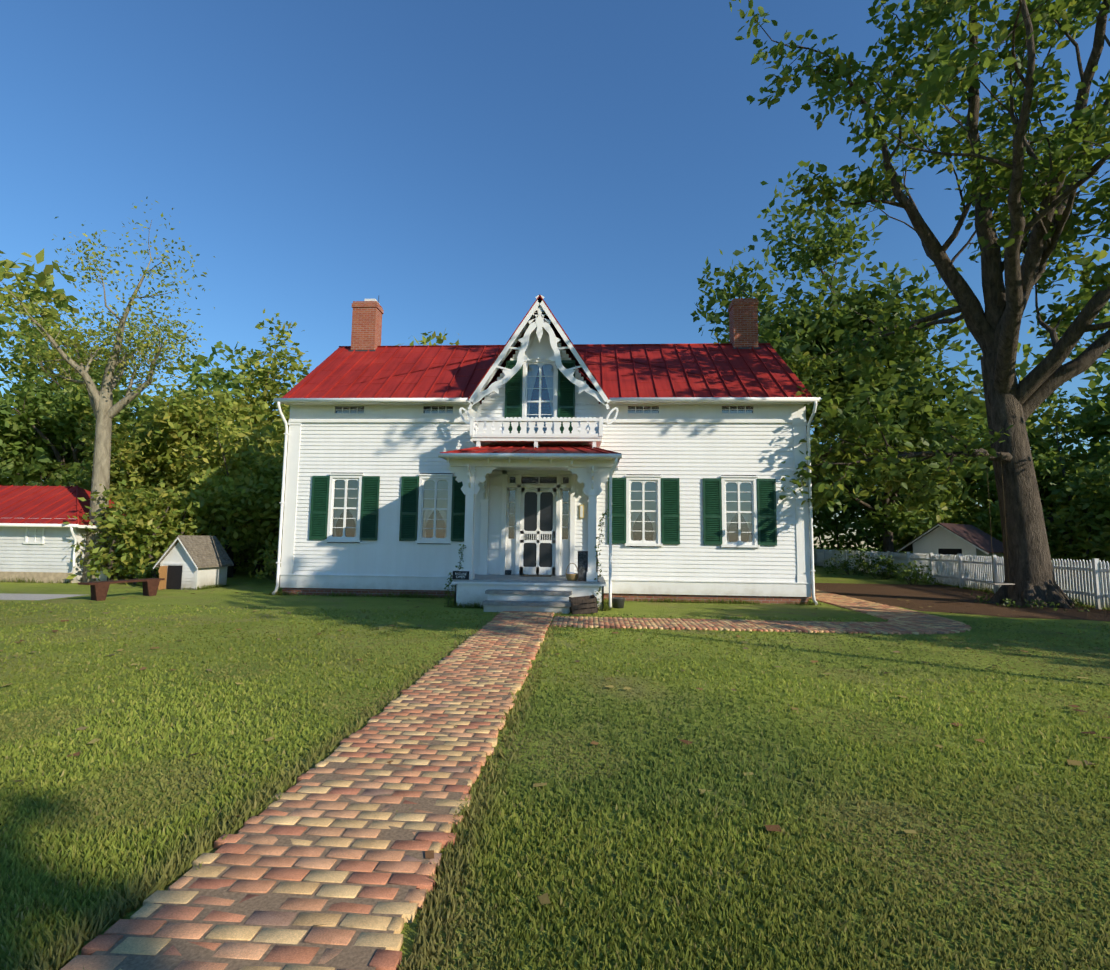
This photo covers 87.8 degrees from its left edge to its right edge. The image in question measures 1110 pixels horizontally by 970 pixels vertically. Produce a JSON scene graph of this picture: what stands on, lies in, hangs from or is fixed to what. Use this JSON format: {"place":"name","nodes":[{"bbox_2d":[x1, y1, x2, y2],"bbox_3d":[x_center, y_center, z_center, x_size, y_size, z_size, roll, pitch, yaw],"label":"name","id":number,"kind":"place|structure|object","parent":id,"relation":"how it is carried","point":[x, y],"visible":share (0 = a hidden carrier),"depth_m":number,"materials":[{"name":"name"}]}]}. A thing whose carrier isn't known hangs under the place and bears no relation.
{"place":"outdoors","nodes":[
{"label":"outdoors","id":0,"kind":"place"},
{"bbox_2d":[0,593,81,599],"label":"driveway","id":1,"kind":"structure","parent":0,"point":[3,596],"depth_m":14.96,"materials":[{"name":"grey concrete"}]},
{"bbox_2d":[0,547,1109,969],"bbox_3d":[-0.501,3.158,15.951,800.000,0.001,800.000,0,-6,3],"label":"ground","id":2,"kind":"structure","parent":0,"point":[234,597],"depth_m":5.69,"materials":[{"name":"green plant"}]},
{"bbox_2d":[0,384,92,485],"bbox_3d":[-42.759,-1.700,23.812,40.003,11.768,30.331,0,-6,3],"label":"tree","id":3,"kind":"object","parent":2,"relation":"on","point":[35,465],"depth_m":30.17,"materials":[{"name":"green plant"}]},
{"bbox_2d":[0,249,134,460],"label":"tree","id":4,"kind":"object","parent":2,"relation":"on","point":[46,279],"depth_m":34.05,"materials":[{"name":"green plant"}]},
{"bbox_2d":[0,485,150,582],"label":"outbuilding","id":5,"kind":"structure","parent":2,"relation":"on","point":[37,535],"depth_m":19.55,"materials":[{"name":"white paint"}]},
{"bbox_2d":[0,304,166,484],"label":"tree","id":6,"kind":"object","parent":2,"relation":"on","point":[32,413],"depth_m":30.74,"materials":[{"name":"green plant"}]},
{"bbox_2d":[17,377,180,496],"bbox_3d":[-22.932,-0.497,30.239,6.810,9.752,8.897,4,-6,-29],"label":"tree","id":7,"kind":"object","parent":2,"relation":"on","point":[76,410],"depth_m":28.91,"materials":[{"name":"green plant"}]},
{"bbox_2d":[0,196,214,581],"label":"pale tree","id":8,"kind":"object","parent":2,"relation":"on","point":[177,335],"depth_m":20.33,"materials":[{"name":"green plant"}]},
{"bbox_2d":[78,578,164,600],"bbox_3d":[-11.193,2.698,14.960,0.380,0.450,2.000,-1,-6,15],"label":"bench","id":9,"kind":"object","parent":2,"relation":"on","point":[99,590],"visible":1,"depth_m":14.54,"materials":[{"name":"brown wood"}]},
{"bbox_2d":[123,551,163,577],"bbox_3d":[-12.880,2.741,19.377,2.158,1.203,2.292,0,-6,3],"label":"shrub","id":10,"kind":"object","parent":2,"relation":"on","point":[145,568],"depth_m":18.77,"materials":[{"name":"green plant"}]},
{"bbox_2d":[63,479,230,584],"bbox_3d":[-14.001,1.702,20.093,4.557,3.819,3.437,0,-6,3],"label":"shrub","id":11,"kind":"object","parent":2,"relation":"on","point":[136,518],"depth_m":19.36,"materials":[{"name":"green plant"}]},
{"bbox_2d":[67,377,243,509],"bbox_3d":[-18.553,-0.554,27.414,7.079,9.415,8.272,0,-6,3],"label":"tree","id":12,"kind":"object","parent":2,"relation":"on","point":[128,451],"depth_m":26.28,"materials":[{"name":"green plant"}]},
{"bbox_2d":[26,415,288,573],"bbox_3d":[-18.466,0.803,29.816,25.883,8.020,6.648,-1,-6,20],"label":"hedge","id":13,"kind":"object","parent":2,"relation":"on","point":[272,441],"depth_m":27.36,"materials":[{"name":"green plant"}]},
{"bbox_2d":[153,535,233,589],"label":"little shed","id":14,"kind":"structure","parent":2,"relation":"on","point":[187,561],"depth_m":17.64,"materials":[{"name":"white paint"}]},
{"bbox_2d":[130,341,272,474],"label":"tree","id":15,"kind":"object","parent":2,"relation":"on","point":[218,376],"depth_m":43.97,"materials":[{"name":"green plant"}]},
{"bbox_2d":[145,389,286,577],"bbox_3d":[-12.955,0.134,22.977,7.080,8.267,7.633,0,-6,3],"label":"tree","id":16,"kind":"object","parent":2,"relation":"on","point":[222,490],"depth_m":22.57,"materials":[{"name":"green plant"}]},
{"bbox_2d":[126,309,311,568],"bbox_3d":[-16.487,-2.677,30.709,8.155,14.302,11.263,-3,-6,30],"label":"tree","id":17,"kind":"object","parent":2,"relation":"on","point":[275,388],"depth_m":29.99,"materials":[{"name":"green plant"}]},
{"bbox_2d":[204,371,308,557],"bbox_3d":[-9.733,-0.225,24.079,7.119,8.294,6.680,0,-6,3],"label":"tree","id":18,"kind":"object","parent":2,"relation":"on","point":[272,503],"visible":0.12,"depth_m":21.94,"materials":[{"name":"green plant"}]},
{"bbox_2d":[249,543,281,583],"bbox_3d":[-9.321,2.623,19.884,2.007,1.628,2.151,0,-6,3],"label":"shrub","id":19,"kind":"object","parent":2,"relation":"on","point":[261,572],"depth_m":19.54,"materials":[{"name":"green plant"}]},
{"bbox_2d":[60,611,554,969],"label":"brick walk","id":20,"kind":"structure","parent":2,"relation":"on","point":[389,957],"depth_m":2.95,"materials":[{"name":"beige brick"}]},
{"bbox_2d":[395,336,432,345],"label":"tree","id":21,"kind":"object","parent":2,"relation":"on","point":[427,341],"depth_m":46.94,"materials":[{"name":"green plant"}]},
{"bbox_2d":[420,329,459,344],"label":"tree","id":22,"kind":"object","parent":2,"relation":"on","point":[439,340],"depth_m":30.62,"materials":[{"name":"green plant"}]},
{"bbox_2d":[272,294,820,613],"bbox_3d":[-0.291,-1.634,18.289,15.160,10.400,9.910,0,-6,3],"label":"farmhouse","id":23,"kind":"object","parent":2,"relation":"on","point":[539,442],"visible":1,"depth_m":16.22,"materials":[{"name":"wood"}]},
{"bbox_2d":[452,571,468,579],"bbox_3d":[-2.259,2.167,13.848,0.400,0.200,0.027,0,-14,3],"label":"open sign","id":24,"kind":"object","parent":23,"relation":"attached to","point":[461,575],"visible":1,"depth_m":13.84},
{"bbox_2d":[505,570,511,574],"bbox_3d":[-1.295,2.424,15.981,0.180,0.130,0.022,0,-18,3],"label":"flower pot","id":25,"kind":"object","parent":23,"relation":"attached to","point":[508,572],"visible":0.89,"depth_m":15.97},
{"bbox_2d":[444,509,608,606],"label":"porch vines","id":26,"kind":"object","parent":23,"relation":"attached to","point":[461,558],"depth_m":13.83,"materials":[{"name":"green plant"}]},
{"bbox_2d":[520,575,551,576],"bbox_3d":[-0.518,2.450,15.569,0.840,0.015,0.560,0,-6,3],"label":"door mat","id":27,"kind":"object","parent":23,"relation":"on","point":[535,575],"depth_m":15.51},
{"bbox_2d":[565,563,577,580],"bbox_3d":[0.413,2.097,13.970,0.327,0.428,0.312,3,-6,-22],"label":"basket","id":28,"kind":"object","parent":23,"relation":"on","point":[571,576],"visible":0.94,"depth_m":13.86,"materials":[{"name":"wicker"}]},
{"bbox_2d":[578,551,597,580],"bbox_3d":[0.785,1.949,13.857,0.480,0.720,0.028,1,-15,-1],"label":"chalkboard sign","id":29,"kind":"object","parent":23,"relation":"on","point":[582,564],"visible":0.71,"depth_m":13.85,"materials":[{"name":"brown wood"}]},
{"bbox_2d":[0,585,1109,926],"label":"fallen leaves","id":30,"kind":"object","parent":2,"relation":"on","point":[544,899],"visible":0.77,"depth_m":5.56,"materials":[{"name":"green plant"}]},
{"bbox_2d":[0,569,1109,610],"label":"edge grass tufts","id":31,"kind":"object","parent":2,"relation":"on","point":[606,601],"visible":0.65,"depth_m":15.96,"materials":[{"name":"green plant"}]},
{"bbox_2d":[569,595,597,613],"bbox_3d":[0.636,2.692,12.978,0.580,0.340,0.400,-5,-1,-5],"label":"crate","id":32,"kind":"object","parent":2,"relation":"on","point":[584,604],"visible":0.85,"depth_m":12.79,"materials":[{"name":"brown wood"}]},
{"bbox_2d":[612,597,624,607],"bbox_3d":[1.550,2.887,14.149,0.360,0.240,0.360,0,-6,3],"label":"flower pot","id":33,"kind":"object","parent":2,"relation":"on","point":[618,602],"visible":0.94,"depth_m":14.02,"materials":[{"name":"metal"}]},
{"bbox_2d":[249,453,1085,569],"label":"hedge","id":34,"kind":"object","parent":2,"relation":"on","point":[859,536],"depth_m":45.13,"materials":[{"name":"green plant"}]},
{"bbox_2d":[551,589,971,634],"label":"brick path","id":35,"kind":"structure","parent":2,"relation":"on","point":[880,611],"depth_m":11.41,"materials":[{"name":"beige brick"}]},
{"bbox_2d":[809,499,851,523],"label":"tree","id":36,"kind":"object","parent":2,"relation":"on","point":[815,511],"depth_m":42.86,"materials":[{"name":"green plant"}]},
{"bbox_2d":[691,160,990,487],"bbox_3d":[11.806,-5.961,28.479,15.226,21.133,14.998,0,-6,3],"label":"tree","id":37,"kind":"object","parent":2,"relation":"on","point":[912,406],"depth_m":25.80,"materials":[{"name":"green plant"}]},
{"bbox_2d":[824,547,874,574],"bbox_3d":[16.098,4.149,31.471,2.830,1.504,2.720,0,-6,3],"label":"bush","id":38,"kind":"object","parent":2,"relation":"on","point":[844,563],"depth_m":31.44,"materials":[{"name":"green plant"}]},
{"bbox_2d":[853,554,904,579],"bbox_3d":[15.576,3.901,27.487,2.172,1.203,2.280,0,-6,3],"label":"bush","id":39,"kind":"object","parent":2,"relation":"on","point":[888,562],"depth_m":27.48,"materials":[{"name":"green plant"}]},
{"bbox_2d":[816,419,945,551],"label":"tree","id":40,"kind":"object","parent":2,"relation":"on","point":[936,511],"depth_m":44.41,"materials":[{"name":"green plant"}]},
{"bbox_2d":[810,344,983,552],"bbox_3d":[18.988,-2.172,34.597,9.878,14.958,11.847,0,-6,3],"label":"tree","id":41,"kind":"object","parent":2,"relation":"on","point":[899,526],"depth_m":33.22,"materials":[{"name":"green plant"}]},
{"bbox_2d":[894,561,935,584],"bbox_3d":[15.012,3.644,24.046,1.628,1.029,1.859,0,-6,3],"label":"bush","id":42,"kind":"object","parent":2,"relation":"on","point":[906,573],"depth_m":24.05,"materials":[{"name":"green plant"}]},
{"bbox_2d":[729,0,1109,608],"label":"tree","id":43,"kind":"object","parent":2,"relation":"on","point":[929,86],"depth_m":15.55,"materials":[{"name":"green plant"}]},
{"bbox_2d":[985,451,1014,584],"bbox_3d":[12.238,0.886,15.971,0.682,3.690,0.200,2,-6,-13],"label":"rope swing","id":44,"kind":"object","parent":43,"relation":"hanging from","point":[993,583],"visible":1,"depth_m":15.91,"materials":[{"name":"brown wood"}]},
{"bbox_2d":[810,548,1109,608],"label":"picket fence","id":45,"kind":"object","parent":2,"relation":"on","point":[933,562],"visible":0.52,"depth_m":21.27,"materials":[{"name":"white paint"}]},
{"bbox_2d":[811,583,1109,620],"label":"dirt path","id":46,"kind":"structure","parent":2,"relation":"on","point":[941,598],"depth_m":16.82,"materials":[{"name":"brown soil"}]},
{"bbox_2d":[971,592,1093,611],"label":"weed leaves","id":47,"kind":"object","parent":46,"relation":"on","point":[1027,604],"visible":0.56,"depth_m":15.38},
{"bbox_2d":[913,327,1091,526],"bbox_3d":[29.127,-2.468,37.057,11.454,16.276,10.258,0,-6,3],"label":"tree","id":48,"kind":"object","parent":2,"relation":"on","point":[1042,429],"depth_m":36.17,"materials":[{"name":"green plant"}]},
{"bbox_2d":[899,460,1109,581],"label":"hedge fence","id":49,"kind":"object","parent":2,"relation":"on","point":[1097,544],"depth_m":29.17,"materials":[{"name":"green plant"}]},
{"bbox_2d":[962,383,1109,577],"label":"tree","id":50,"kind":"object","parent":2,"relation":"on","point":[1102,498],"depth_m":31.35,"materials":[{"name":"green plant"}]},
{"bbox_2d":[1029,250,1109,475],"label":"tree","id":51,"kind":"object","parent":2,"relation":"on","point":[1099,368],"depth_m":33.88,"materials":[{"name":"green plant"}]},
{"bbox_2d":[0,0,1109,547],"label":"sky","id":52,"kind":"structure","parent":0,"point":[455,165],"materials":[{"name":"blue"}]},
{"bbox_2d":[897,523,1003,582],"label":"shed","id":53,"kind":"structure","parent":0,"point":[945,539],"depth_m":26.57,"materials":[{"name":"white paint"}]}
]}

